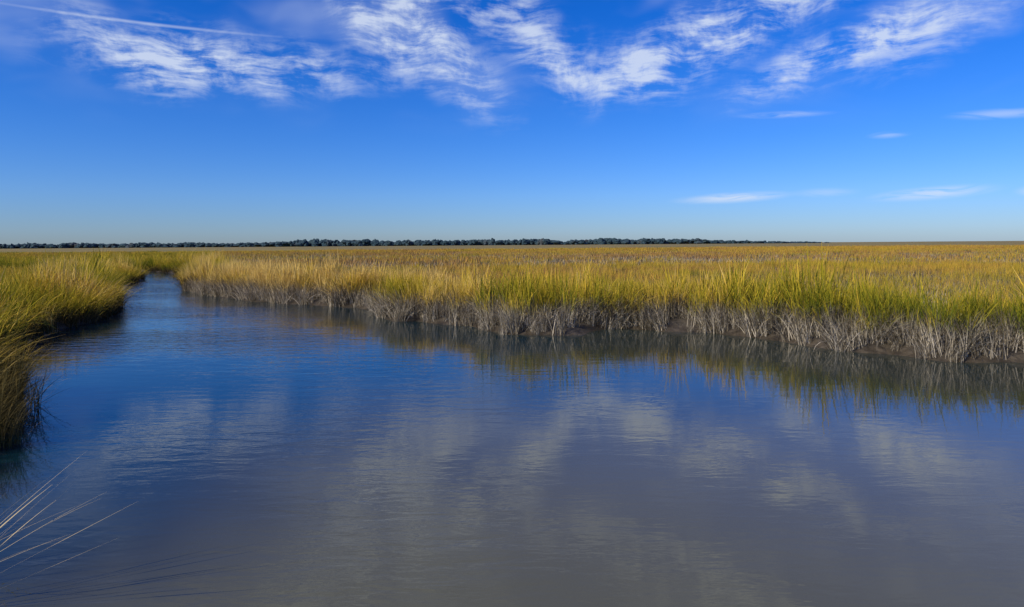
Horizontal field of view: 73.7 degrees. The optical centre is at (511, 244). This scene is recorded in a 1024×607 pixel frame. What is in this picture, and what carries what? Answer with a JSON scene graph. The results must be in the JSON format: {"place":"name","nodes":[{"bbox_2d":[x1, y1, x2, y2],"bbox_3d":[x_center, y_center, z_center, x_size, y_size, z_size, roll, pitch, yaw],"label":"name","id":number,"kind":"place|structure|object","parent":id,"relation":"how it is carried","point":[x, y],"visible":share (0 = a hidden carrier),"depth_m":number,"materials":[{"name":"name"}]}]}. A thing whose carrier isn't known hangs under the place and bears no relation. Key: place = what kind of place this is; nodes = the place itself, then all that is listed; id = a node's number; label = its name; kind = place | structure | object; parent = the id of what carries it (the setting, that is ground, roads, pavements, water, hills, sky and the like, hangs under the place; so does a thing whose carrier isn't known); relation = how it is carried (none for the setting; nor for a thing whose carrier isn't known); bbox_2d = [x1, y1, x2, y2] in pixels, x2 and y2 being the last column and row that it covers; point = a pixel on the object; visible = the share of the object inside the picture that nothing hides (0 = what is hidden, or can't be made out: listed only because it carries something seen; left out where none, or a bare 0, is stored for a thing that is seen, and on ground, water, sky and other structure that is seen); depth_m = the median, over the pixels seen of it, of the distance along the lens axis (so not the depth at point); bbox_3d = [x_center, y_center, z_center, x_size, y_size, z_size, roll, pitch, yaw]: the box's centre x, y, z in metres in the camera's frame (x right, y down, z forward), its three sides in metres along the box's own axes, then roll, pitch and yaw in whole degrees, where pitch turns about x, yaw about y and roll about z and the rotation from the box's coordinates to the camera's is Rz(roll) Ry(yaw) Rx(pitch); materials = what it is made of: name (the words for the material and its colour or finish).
{"place":"outdoors","nodes":[
{"label":"outdoors","id":0,"kind":"place"},
{"bbox_2d":[0,271,1023,606],"bbox_3d":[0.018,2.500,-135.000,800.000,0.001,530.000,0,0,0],"label":"creek water","id":1,"kind":"structure","parent":0,"point":[210,451],"depth_m":7.59,"materials":[{"name":"blue liquid"}]},
{"bbox_2d":[0,241,1023,401],"bbox_3d":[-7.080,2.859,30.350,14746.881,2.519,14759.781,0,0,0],"label":"ground","id":2,"kind":"structure","parent":0,"point":[676,325],"depth_m":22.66,"materials":[{"name":"plant"}]},
{"bbox_2d":[0,332,114,586],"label":"overhanging cordgrass","id":3,"kind":"object","parent":2,"relation":"on","point":[10,407],"visible":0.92,"depth_m":9.43,"materials":[{"name":"green plant"}]},
{"bbox_2d":[0,238,829,248],"bbox_3d":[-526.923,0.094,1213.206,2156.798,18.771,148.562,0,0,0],"label":"distant treeline","id":4,"kind":"object","parent":2,"relation":"on","point":[316,242],"visible":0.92,"depth_m":1186.84,"materials":[{"name":"green plant"}]},
{"bbox_2d":[0,244,1023,315],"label":"meadow grass","id":5,"kind":"structure","parent":2,"relation":"on","point":[959,264],"depth_m":64.09,"materials":[{"name":"yellow plant"}]},
{"bbox_2d":[0,0,1023,244],"label":"sky","id":6,"kind":"structure","parent":0,"point":[122,121],"materials":[{"name":"blue"}]}
]}

